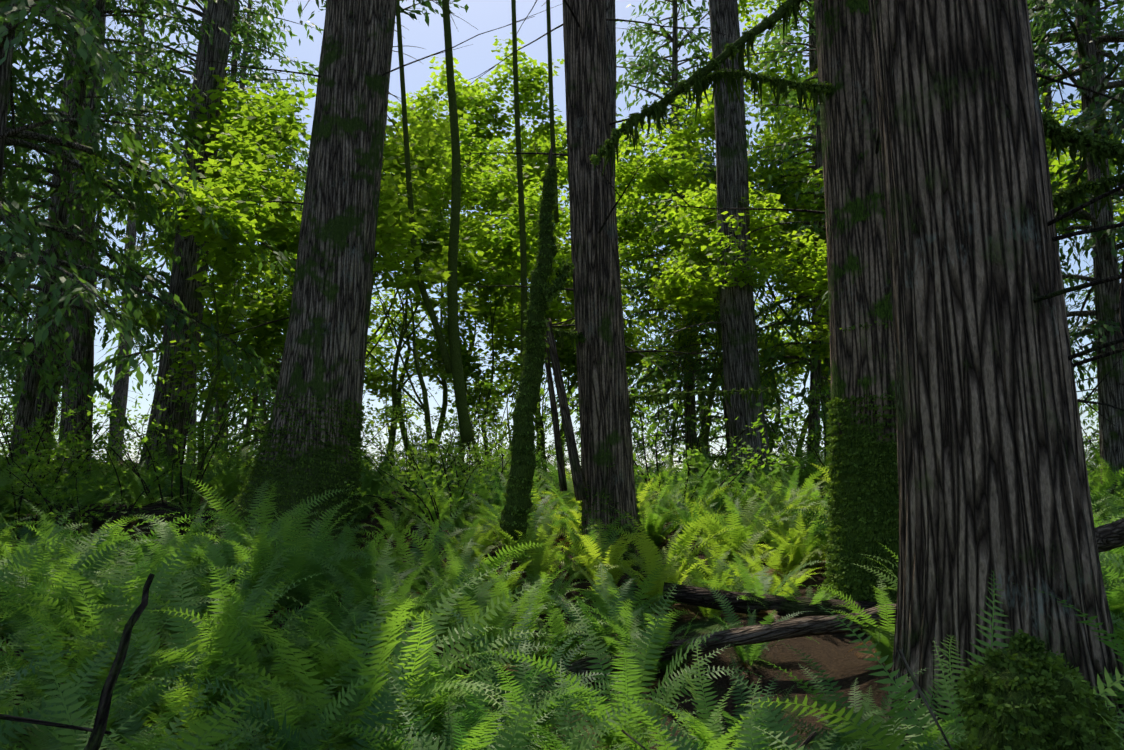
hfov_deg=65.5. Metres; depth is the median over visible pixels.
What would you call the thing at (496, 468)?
sword fern
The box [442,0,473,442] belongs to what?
maple stem
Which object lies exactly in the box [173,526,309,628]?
sword fern
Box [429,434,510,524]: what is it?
shrub
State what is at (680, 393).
mossy limb
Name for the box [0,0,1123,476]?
sky
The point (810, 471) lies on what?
sword fern
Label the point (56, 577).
sword fern
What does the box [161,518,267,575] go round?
sword fern
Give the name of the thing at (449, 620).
sword fern
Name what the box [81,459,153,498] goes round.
sword fern
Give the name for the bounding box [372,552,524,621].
sword fern
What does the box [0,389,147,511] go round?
shrub
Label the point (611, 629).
sword fern
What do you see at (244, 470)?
sword fern
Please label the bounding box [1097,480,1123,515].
sword fern
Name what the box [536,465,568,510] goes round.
sword fern
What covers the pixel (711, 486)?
sword fern
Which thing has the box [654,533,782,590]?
sword fern
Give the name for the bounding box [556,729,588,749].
sword fern
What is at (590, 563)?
sword fern
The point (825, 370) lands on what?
maple tree
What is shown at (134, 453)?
shrub
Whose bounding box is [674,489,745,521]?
sword fern
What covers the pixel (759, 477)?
sword fern
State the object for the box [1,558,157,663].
sword fern
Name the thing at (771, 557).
sword fern
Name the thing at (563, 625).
sword fern
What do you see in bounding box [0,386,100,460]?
shrub
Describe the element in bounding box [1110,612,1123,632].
sword fern
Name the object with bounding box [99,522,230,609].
sword fern
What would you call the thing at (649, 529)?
sword fern
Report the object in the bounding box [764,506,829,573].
sword fern
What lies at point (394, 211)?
maple tree
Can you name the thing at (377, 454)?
shrub
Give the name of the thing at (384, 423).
shrub
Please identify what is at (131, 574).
sword fern
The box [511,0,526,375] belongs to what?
maple stem
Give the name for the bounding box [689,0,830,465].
hemlock tree
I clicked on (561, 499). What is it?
sword fern
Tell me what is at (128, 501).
sword fern
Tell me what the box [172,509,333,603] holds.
sword fern
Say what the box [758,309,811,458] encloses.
maple tree
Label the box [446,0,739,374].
dead fir branches
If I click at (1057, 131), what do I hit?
mossy limb
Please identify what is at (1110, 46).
fir tree
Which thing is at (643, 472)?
shrub
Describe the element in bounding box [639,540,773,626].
sword fern
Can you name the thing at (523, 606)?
sword fern
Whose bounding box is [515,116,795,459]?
maple tree
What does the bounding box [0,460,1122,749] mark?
ground
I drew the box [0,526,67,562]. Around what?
sword fern
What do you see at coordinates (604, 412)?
fir tree
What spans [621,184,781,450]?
maple tree
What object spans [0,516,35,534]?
sword fern
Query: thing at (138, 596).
sword fern
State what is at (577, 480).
dead stem
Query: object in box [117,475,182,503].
sword fern
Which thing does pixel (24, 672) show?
sword fern
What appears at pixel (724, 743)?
sword fern
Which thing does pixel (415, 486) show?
sword fern
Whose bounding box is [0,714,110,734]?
stick
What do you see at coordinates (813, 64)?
fir tree
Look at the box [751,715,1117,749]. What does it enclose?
sword fern
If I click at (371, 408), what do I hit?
shrub
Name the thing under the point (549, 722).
sword fern
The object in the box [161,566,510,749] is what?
sword fern
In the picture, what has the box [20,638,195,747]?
sword fern
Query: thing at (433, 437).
shrub
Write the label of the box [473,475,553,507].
sword fern
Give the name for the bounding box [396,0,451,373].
maple stem fork
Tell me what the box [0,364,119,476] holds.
shrub
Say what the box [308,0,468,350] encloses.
fir tree
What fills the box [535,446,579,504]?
sword fern
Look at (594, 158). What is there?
limb moss
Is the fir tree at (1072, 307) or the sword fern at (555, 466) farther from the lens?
the fir tree at (1072, 307)
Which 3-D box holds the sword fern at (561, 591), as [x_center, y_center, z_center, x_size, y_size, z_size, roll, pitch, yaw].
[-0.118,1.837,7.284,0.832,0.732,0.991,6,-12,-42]
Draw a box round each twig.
[621,729,646,749]
[797,731,816,748]
[897,649,952,749]
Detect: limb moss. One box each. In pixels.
[539,258,574,306]
[551,328,586,342]
[589,0,804,165]
[629,387,780,400]
[705,67,833,95]
[1042,113,1123,164]
[1052,170,1123,204]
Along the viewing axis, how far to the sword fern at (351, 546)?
7.46 m
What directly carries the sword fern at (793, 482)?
on the ground
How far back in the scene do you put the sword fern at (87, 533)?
9.56 m
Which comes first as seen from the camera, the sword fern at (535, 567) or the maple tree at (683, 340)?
the sword fern at (535, 567)
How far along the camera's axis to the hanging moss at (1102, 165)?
4.77 m
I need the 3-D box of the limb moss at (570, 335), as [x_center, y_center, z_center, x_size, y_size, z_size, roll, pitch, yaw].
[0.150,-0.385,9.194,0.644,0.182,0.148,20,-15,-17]
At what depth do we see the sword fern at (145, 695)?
4.12 m
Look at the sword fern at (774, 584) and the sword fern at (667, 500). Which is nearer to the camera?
the sword fern at (774, 584)
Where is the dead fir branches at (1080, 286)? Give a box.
[1033,59,1123,425]
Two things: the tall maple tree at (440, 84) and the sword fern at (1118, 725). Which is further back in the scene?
the tall maple tree at (440, 84)
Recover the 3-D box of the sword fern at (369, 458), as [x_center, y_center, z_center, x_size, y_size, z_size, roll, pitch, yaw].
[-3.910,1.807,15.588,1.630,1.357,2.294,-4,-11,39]
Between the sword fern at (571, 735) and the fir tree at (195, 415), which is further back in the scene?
the fir tree at (195, 415)
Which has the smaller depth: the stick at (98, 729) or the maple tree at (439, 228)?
the stick at (98, 729)
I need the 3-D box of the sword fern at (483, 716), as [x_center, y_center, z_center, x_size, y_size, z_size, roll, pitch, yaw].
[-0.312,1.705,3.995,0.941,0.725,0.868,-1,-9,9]
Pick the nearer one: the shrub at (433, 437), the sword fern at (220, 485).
the sword fern at (220, 485)
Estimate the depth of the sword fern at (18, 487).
12.31 m
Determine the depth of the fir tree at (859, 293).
7.42 m
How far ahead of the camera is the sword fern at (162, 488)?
14.35 m
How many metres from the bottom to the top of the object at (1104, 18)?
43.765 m
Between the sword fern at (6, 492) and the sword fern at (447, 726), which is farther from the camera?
the sword fern at (6, 492)
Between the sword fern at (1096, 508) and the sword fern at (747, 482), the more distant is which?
the sword fern at (747, 482)
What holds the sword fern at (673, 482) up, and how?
on the ground
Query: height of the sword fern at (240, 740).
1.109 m
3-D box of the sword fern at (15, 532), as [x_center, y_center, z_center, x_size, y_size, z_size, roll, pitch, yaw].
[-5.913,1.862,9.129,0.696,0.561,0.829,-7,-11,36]
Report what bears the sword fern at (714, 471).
on the ground
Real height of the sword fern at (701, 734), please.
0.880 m
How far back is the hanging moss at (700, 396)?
9.27 m
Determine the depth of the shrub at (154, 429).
16.76 m
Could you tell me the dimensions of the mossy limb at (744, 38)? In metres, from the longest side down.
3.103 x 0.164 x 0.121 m
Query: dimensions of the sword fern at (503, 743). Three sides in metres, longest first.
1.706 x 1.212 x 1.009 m
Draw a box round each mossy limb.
[597,0,799,155]
[629,390,776,398]
[711,71,830,90]
[1043,119,1123,155]
[1053,175,1123,200]
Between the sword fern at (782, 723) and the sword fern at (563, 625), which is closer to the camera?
the sword fern at (782, 723)
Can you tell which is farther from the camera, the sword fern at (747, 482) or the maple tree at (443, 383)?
the maple tree at (443, 383)
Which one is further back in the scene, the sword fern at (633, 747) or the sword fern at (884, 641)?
the sword fern at (884, 641)
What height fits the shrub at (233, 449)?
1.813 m
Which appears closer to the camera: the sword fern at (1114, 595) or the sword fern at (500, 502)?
the sword fern at (1114, 595)
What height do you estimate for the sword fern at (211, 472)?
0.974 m
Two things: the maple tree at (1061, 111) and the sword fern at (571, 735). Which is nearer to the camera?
the sword fern at (571, 735)
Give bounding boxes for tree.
[0,0,149,476]
[0,0,235,499]
[0,0,325,409]
[0,49,58,447]
[0,142,48,379]
[0,151,60,430]
[2,31,64,305]
[8,0,141,473]
[10,0,323,450]
[43,66,317,384]
[48,0,196,461]
[56,0,157,478]
[94,35,133,349]
[101,123,169,431]
[109,130,300,507]
[138,0,281,496]
[148,149,262,452]
[170,0,295,457]
[170,42,239,463]
[172,0,301,462]
[187,84,309,445]
[188,78,306,458]
[193,0,396,555]
[204,106,479,485]
[206,191,360,460]
[240,124,460,454]
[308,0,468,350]
[363,281,439,464]
[366,117,533,357]
[377,91,567,460]
[386,54,529,462]
[387,126,570,462]
[389,237,661,471]
[407,32,630,481]
[419,252,520,471]
[426,190,574,472]
[431,303,520,448]
[480,0,817,454]
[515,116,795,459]
[535,107,684,464]
[542,0,667,374]
[545,240,652,423]
[553,46,830,452]
[553,180,829,385]
[557,0,804,476]
[562,0,641,569]
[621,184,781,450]
[624,329,667,436]
[633,53,798,460]
[639,251,805,466]
[649,0,811,488]
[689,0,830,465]
[700,131,827,468]
[702,127,812,231]
[710,168,829,374]
[750,0,830,420]
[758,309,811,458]
[770,217,811,463]
[808,0,1123,516]
[814,0,898,631]
[821,342,830,399]
[868,0,1123,749]
[1029,0,1123,442]
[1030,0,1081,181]
[1036,70,1123,225]
[1039,65,1071,255]
[1040,100,1123,283]
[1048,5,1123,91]
[1049,152,1095,386]
[1057,232,1085,366]
[1068,165,1123,465]
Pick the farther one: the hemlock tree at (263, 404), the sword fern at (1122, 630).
the hemlock tree at (263, 404)
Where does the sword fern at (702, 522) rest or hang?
on the ground
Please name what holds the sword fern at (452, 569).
on the ground
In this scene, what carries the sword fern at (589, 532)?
on the ground
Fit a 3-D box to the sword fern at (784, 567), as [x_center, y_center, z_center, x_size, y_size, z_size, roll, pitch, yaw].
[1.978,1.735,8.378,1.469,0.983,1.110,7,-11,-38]
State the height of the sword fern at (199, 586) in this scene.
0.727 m
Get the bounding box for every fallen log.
[47,500,224,529]
[514,518,1123,684]
[662,580,1116,617]
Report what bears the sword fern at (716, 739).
on the ground
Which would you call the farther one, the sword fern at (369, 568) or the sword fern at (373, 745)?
the sword fern at (369, 568)
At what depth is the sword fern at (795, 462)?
17.23 m
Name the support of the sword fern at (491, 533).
on the ground
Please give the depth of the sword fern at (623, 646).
5.73 m
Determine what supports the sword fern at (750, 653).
on the ground
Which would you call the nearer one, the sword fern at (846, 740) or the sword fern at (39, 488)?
the sword fern at (846, 740)
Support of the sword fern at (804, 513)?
on the ground
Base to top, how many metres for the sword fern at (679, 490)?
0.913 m
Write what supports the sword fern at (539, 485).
on the ground
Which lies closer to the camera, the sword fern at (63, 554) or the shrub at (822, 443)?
the sword fern at (63, 554)
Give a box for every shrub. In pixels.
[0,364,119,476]
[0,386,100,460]
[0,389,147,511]
[0,406,145,526]
[0,413,102,495]
[0,439,203,544]
[1,377,210,476]
[54,325,280,506]
[54,409,142,458]
[84,446,145,481]
[118,420,253,471]
[191,397,275,467]
[206,428,261,459]
[222,422,262,467]
[260,385,401,463]
[344,426,507,539]
[359,429,426,473]
[360,358,554,504]
[360,398,469,489]
[361,373,420,464]
[371,408,509,465]
[389,374,564,496]
[395,426,473,469]
[401,341,553,470]
[402,420,468,467]
[423,402,580,496]
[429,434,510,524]
[448,409,548,482]
[470,411,534,462]
[475,419,565,481]
[476,391,573,484]
[539,353,804,501]
[544,424,659,470]
[568,435,647,465]
[574,392,702,470]
[635,431,708,487]
[694,405,807,474]
[723,385,830,480]
[768,411,821,481]
[770,359,830,489]
[788,418,823,463]
[1080,356,1123,473]
[1083,433,1099,473]
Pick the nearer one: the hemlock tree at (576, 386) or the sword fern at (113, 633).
the sword fern at (113, 633)
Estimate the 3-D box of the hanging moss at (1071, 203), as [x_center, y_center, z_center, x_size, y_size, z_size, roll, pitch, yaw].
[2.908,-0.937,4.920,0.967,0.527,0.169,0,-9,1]
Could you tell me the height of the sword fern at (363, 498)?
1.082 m
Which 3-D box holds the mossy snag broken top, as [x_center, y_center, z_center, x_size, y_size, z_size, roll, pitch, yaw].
[-0.108,-2.264,9.090,0.073,0.326,0.081,2,-11,1]
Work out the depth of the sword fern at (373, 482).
13.75 m
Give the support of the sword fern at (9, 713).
on the ground
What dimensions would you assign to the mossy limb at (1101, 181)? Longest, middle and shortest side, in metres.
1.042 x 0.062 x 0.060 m
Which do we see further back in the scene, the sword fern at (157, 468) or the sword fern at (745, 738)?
the sword fern at (157, 468)
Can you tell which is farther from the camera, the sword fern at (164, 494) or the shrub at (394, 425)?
the shrub at (394, 425)
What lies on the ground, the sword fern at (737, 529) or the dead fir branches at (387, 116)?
the sword fern at (737, 529)
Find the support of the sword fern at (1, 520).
on the ground
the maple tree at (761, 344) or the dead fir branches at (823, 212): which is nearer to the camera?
the dead fir branches at (823, 212)
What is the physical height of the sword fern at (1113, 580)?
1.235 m
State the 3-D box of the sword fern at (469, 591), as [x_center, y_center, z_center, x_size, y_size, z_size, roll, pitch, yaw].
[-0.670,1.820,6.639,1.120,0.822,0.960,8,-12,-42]
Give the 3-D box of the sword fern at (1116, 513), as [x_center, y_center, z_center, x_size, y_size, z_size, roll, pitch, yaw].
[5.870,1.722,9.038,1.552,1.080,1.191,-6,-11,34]
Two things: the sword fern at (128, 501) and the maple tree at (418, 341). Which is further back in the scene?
the maple tree at (418, 341)
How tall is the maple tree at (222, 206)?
5.966 m
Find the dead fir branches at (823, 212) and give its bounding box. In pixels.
[649,43,1106,215]
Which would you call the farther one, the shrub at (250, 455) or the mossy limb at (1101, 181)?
the shrub at (250, 455)
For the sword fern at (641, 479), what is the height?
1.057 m
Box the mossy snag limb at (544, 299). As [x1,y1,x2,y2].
[542,264,568,301]
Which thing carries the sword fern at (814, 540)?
on the ground
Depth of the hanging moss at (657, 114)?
7.31 m
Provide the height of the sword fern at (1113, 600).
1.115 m
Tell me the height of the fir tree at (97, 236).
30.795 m
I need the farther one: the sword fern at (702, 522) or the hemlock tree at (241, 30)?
the hemlock tree at (241, 30)
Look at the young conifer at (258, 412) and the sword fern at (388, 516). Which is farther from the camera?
the young conifer at (258, 412)
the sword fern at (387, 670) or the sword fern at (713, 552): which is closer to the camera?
the sword fern at (387, 670)
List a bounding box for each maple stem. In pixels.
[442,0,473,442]
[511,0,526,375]
[546,0,558,222]
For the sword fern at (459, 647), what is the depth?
4.44 m
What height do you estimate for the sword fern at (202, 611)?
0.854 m
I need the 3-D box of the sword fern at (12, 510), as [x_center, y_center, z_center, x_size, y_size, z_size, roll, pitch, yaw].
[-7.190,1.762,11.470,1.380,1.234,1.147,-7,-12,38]
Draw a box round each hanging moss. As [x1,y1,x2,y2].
[594,0,827,176]
[629,389,775,409]
[701,71,829,113]
[1050,126,1123,184]
[1053,178,1123,233]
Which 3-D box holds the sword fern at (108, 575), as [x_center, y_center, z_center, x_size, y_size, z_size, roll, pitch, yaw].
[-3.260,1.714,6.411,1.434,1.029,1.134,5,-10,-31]
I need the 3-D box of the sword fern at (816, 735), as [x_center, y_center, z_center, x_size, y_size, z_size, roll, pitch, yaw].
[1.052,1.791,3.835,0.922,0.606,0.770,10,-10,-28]
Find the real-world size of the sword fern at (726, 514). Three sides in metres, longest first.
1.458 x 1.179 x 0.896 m
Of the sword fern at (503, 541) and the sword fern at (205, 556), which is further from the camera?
the sword fern at (503, 541)
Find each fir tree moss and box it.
[201,359,365,547]
[576,448,646,567]
[821,321,898,633]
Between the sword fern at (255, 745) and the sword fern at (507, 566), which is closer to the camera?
the sword fern at (255, 745)
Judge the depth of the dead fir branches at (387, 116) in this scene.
11.41 m
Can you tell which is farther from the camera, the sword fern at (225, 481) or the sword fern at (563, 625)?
the sword fern at (225, 481)
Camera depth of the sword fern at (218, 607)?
4.94 m
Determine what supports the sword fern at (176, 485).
on the ground
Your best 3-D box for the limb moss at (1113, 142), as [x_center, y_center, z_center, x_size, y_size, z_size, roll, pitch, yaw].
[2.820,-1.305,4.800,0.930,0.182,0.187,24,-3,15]
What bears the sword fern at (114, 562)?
on the ground
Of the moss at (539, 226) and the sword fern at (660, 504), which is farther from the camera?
the sword fern at (660, 504)
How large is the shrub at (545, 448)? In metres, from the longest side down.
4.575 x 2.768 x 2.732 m
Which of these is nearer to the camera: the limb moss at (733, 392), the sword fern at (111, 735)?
the sword fern at (111, 735)
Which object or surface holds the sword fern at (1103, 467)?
on the ground
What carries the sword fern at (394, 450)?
on the ground
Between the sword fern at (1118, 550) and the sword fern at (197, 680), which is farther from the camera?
the sword fern at (1118, 550)
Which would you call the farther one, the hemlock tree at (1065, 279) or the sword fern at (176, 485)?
the hemlock tree at (1065, 279)
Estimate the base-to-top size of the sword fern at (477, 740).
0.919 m
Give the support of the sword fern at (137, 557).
on the ground
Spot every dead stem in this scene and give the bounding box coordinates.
[544,335,566,490]
[545,318,585,500]
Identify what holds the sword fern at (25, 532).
on the ground
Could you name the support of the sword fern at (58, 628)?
on the ground
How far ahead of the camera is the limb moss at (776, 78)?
7.63 m
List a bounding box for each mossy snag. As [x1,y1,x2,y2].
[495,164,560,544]
[499,169,557,539]
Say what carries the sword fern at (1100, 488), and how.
on the ground
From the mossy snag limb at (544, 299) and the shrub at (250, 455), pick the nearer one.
the mossy snag limb at (544, 299)
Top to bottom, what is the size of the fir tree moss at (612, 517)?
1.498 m
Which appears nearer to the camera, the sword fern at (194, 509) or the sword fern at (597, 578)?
the sword fern at (597, 578)
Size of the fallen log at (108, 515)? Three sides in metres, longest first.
2.625 x 0.395 x 0.374 m
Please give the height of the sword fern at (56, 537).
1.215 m
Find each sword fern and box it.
[0,449,49,504]
[0,464,41,524]
[0,468,44,515]
[0,477,43,527]
[0,480,77,526]
[0,500,76,552]
[0,503,23,542]
[0,510,186,651]
[0,514,160,660]
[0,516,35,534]
[0,521,95,663]
[0,523,241,729]
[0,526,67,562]
[0,530,38,554]
[0,582,50,638]
[0,591,61,732]
[0,600,189,746]
[0,603,205,749]
[0,604,117,688]
[0,607,161,715]
[0,614,283,749]
[0,624,42,663]
[0,630,156,749]
[0,641,28,651]
[0,648,111,740]
[0,664,95,724]
[0,676,65,748]
[0,688,100,749]
[1,500,142,592]
[1,504,125,593]
[1,523,65,567]
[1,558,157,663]
[2,669,161,722]
[3,461,145,526]
[3,577,105,655]
[4,527,25,548]
[8,515,33,552]
[11,468,94,521]
[12,622,161,711]
[13,533,111,572]
[14,527,128,595]
[16,539,220,656]
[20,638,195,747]
[21,499,209,588]
[30,466,85,506]
[43,681,253,749]
[47,461,130,503]
[51,559,336,736]
[56,550,168,614]
[59,579,247,726]
[66,554,356,745]
[73,675,294,749]
[77,522,128,556]
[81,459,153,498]
[82,676,308,749]
[82,731,287,749]
[83,473,150,503]
[83,717,267,749]
[85,565,166,600]
[86,556,196,647]
[88,513,221,577]
[91,555,201,623]
[96,476,150,502]
[97,461,188,528]
[98,554,266,648]
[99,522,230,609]
[101,700,157,745]
[104,592,251,677]
[106,662,269,747]
[109,454,196,495]
[111,459,191,503]
[113,571,334,735]
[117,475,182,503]
[119,475,168,494]
[125,636,270,743]
[126,495,298,612]
[127,558,329,635]
[128,462,170,499]
[129,555,247,631]
[133,446,249,505]
[138,651,430,749]
[143,495,194,506]
[144,502,233,572]
[145,582,441,749]
[147,679,383,749]
[149,481,235,531]
[152,477,353,557]
[155,598,264,661]
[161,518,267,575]
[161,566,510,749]
[161,637,440,749]
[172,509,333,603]
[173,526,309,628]
[179,460,219,489]
[183,724,262,749]
[184,487,377,645]
[185,437,255,500]
[188,527,340,606]
[190,453,246,490]
[191,450,251,492]
[191,537,232,583]
[192,473,224,501]
[193,446,255,474]
[194,688,476,749]
[202,482,235,505]
[204,581,326,651]
[206,580,412,726]
[207,452,258,485]
[209,451,256,487]
[216,709,290,749]
[217,669,346,729]
[222,490,380,582]
[239,506,418,638]
[239,588,373,660]
[240,572,488,718]
[242,578,559,747]
[244,519,358,581]
[245,590,397,680]
[256,508,381,588]
[272,564,382,639]
[278,518,402,595]
[292,548,433,636]
[302,638,522,749]
[302,648,593,749]
[306,533,475,665]
[309,533,384,590]
[314,534,445,609]
[314,610,481,716]
[325,688,542,749]
[339,607,564,748]
[344,671,654,749]
[345,523,420,589]
[347,501,481,594]
[354,569,516,659]
[356,482,439,542]
[359,441,414,505]
[359,461,404,518]
[360,440,381,477]
[361,444,410,475]
[361,453,489,544]
[363,476,447,520]
[363,705,542,749]
[364,562,491,663]
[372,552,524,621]
[379,466,462,513]
[380,504,555,605]
[391,458,447,495]
[393,665,638,749]
[403,570,564,694]
[404,471,456,506]
[408,508,495,568]
[413,467,496,532]
[416,564,560,665]
[418,547,488,584]
[423,633,634,749]
[424,460,470,493]
[425,671,600,749]
[428,472,569,545]
[432,504,479,542]
[437,559,489,580]
[438,601,619,737]
[441,564,614,674]
[442,523,504,571]
[445,465,486,495]
[445,496,547,535]
[452,478,505,526]
[457,449,548,511]
[458,500,503,549]
[460,556,525,606]
[461,505,543,546]
[463,545,545,608]
[465,457,583,573]
[465,493,505,530]
[466,499,612,594]
[470,471,542,512]
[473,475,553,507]
[477,558,590,633]
[482,583,761,749]
[484,514,596,579]
[494,457,555,495]
[497,583,631,694]
[503,659,708,749]
[505,551,585,629]
[506,471,555,505]
[518,511,643,579]
[530,575,678,677]
[531,488,579,537]
[534,467,581,538]
[534,602,616,647]
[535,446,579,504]
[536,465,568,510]
[536,506,575,538]
[537,455,570,478]
[538,470,638,545]
[541,468,576,515]
[544,502,664,589]
[547,562,673,644]
[548,531,603,581]
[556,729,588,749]
[562,559,688,654]
[564,598,695,673]
[570,681,781,749]
[573,582,696,702]
[574,563,647,622]
[585,510,742,616]
[590,505,722,581]
[602,610,717,693]
[612,682,778,749]
[615,639,817,749]
[621,676,881,749]
[634,459,683,484]
[634,467,668,493]
[635,468,678,496]
[635,487,683,522]
[636,466,677,513]
[637,455,732,508]
[637,464,699,545]
[637,472,740,533]
[637,477,660,521]
[638,487,702,549]
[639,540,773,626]
[640,475,693,532]
[646,512,672,538]
[647,670,881,749]
[651,471,730,546]
[651,478,703,510]
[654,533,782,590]
[660,688,779,749]
[663,521,778,591]
[664,465,724,493]
[667,654,826,748]
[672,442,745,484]
[672,515,728,550]
[673,469,731,505]
[673,490,797,566]
[674,485,804,576]
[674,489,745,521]
[679,501,728,548]
[682,462,787,526]
[683,488,796,554]
[685,551,829,621]
[688,581,819,694]
[689,470,731,505]
[698,488,750,521]
[710,458,730,474]
[710,486,804,544]
[712,461,745,496]
[712,475,821,538]
[719,505,826,583]
[719,666,961,749]
[722,538,815,589]
[724,469,797,509]
[725,451,802,485]
[728,547,835,595]
[731,697,881,749]
[737,466,827,511]
[741,482,829,569]
[741,570,1123,749]
[742,465,795,497]
[748,471,825,530]
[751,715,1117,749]
[754,642,966,749]
[756,504,812,544]
[757,463,821,504]
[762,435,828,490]
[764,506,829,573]
[765,510,825,575]
[769,484,831,564]
[769,663,928,749]
[774,446,824,476]
[775,571,851,637]
[778,465,811,492]
[778,471,826,505]
[782,448,826,494]
[782,513,828,564]
[784,478,830,516]
[787,442,831,493]
[793,502,829,534]
[794,463,831,514]
[799,505,830,569]
[812,578,895,669]
[845,542,897,655]
[855,553,897,657]
[869,702,1123,749]
[922,722,958,745]
[1012,583,1123,728]
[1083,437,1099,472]
[1088,451,1113,512]
[1088,467,1100,492]
[1088,467,1123,511]
[1088,468,1109,518]
[1089,456,1123,501]
[1089,475,1115,517]
[1090,495,1123,515]
[1092,509,1123,579]
[1093,501,1122,524]
[1093,510,1123,525]
[1095,513,1123,586]
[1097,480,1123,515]
[1097,491,1123,520]
[1097,713,1123,745]
[1099,551,1123,576]
[1100,552,1123,627]
[1105,579,1123,653]
[1105,584,1123,616]
[1106,587,1123,618]
[1107,598,1123,666]
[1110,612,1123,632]
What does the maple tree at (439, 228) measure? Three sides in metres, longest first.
11.500 x 7.268 x 6.316 m
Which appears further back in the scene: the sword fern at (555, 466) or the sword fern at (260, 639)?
the sword fern at (555, 466)
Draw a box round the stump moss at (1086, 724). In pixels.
[950,629,1123,749]
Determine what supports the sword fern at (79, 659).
on the ground
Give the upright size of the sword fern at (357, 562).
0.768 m
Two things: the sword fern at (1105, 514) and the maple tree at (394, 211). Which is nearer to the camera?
the sword fern at (1105, 514)
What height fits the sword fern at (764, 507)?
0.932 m
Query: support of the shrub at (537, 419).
on the ground
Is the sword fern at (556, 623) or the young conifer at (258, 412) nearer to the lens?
the sword fern at (556, 623)
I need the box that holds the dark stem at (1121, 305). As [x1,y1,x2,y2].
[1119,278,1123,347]
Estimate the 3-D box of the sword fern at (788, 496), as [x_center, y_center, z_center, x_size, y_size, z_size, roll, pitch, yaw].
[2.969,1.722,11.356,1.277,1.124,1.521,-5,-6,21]
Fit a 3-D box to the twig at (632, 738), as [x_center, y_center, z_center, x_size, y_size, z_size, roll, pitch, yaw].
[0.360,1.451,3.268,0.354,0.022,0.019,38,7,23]
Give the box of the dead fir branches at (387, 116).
[195,0,560,343]
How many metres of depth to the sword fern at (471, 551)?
8.24 m
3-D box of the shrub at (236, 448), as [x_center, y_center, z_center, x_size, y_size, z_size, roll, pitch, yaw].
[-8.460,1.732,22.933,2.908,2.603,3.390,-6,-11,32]
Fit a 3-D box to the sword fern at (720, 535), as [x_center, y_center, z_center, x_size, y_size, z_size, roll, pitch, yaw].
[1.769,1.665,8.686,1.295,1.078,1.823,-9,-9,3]
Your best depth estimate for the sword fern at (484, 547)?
8.52 m
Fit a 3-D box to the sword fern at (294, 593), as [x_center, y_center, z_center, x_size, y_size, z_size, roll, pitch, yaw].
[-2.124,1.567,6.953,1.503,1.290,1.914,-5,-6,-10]
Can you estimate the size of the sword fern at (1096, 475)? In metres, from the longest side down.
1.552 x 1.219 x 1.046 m
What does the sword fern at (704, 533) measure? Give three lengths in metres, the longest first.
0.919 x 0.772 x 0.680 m
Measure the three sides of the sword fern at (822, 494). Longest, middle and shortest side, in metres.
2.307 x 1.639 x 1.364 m
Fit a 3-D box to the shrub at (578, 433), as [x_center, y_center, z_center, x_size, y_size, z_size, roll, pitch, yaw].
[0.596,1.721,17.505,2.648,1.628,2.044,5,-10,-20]
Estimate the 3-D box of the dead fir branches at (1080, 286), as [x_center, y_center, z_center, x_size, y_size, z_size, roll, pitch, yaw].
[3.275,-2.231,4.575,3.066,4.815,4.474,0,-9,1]
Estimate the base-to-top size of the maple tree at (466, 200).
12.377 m
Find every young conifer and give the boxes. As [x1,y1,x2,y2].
[194,197,302,471]
[236,332,280,454]
[631,249,728,472]
[645,140,807,482]
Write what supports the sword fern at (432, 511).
on the ground
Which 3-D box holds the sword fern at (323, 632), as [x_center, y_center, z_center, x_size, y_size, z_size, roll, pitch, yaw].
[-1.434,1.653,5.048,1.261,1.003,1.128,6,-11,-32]
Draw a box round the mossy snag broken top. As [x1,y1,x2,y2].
[548,142,553,166]
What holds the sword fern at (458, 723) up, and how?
on the ground
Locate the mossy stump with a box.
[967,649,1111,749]
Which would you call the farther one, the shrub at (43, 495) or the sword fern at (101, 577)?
the shrub at (43, 495)
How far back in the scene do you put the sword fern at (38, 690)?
4.20 m
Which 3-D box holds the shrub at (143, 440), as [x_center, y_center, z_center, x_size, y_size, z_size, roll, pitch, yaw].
[-5.075,0.551,11.533,2.888,2.851,4.774,5,-12,-28]
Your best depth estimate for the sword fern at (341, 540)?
8.22 m
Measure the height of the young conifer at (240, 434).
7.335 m
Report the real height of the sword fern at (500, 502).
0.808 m
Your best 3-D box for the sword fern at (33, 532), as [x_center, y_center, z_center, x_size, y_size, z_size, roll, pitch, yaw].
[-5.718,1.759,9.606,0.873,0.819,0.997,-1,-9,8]
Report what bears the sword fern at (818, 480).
on the ground
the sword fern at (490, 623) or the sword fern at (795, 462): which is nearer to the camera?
the sword fern at (490, 623)
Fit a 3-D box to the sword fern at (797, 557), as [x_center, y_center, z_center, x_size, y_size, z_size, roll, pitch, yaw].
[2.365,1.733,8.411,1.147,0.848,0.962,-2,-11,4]
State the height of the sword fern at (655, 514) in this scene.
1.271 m
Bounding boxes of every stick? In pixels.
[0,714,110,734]
[83,573,154,749]
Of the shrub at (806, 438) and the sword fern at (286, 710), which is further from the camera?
the shrub at (806, 438)
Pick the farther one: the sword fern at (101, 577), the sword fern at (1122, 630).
the sword fern at (101, 577)
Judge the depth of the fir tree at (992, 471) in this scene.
4.42 m
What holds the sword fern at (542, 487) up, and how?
on the ground

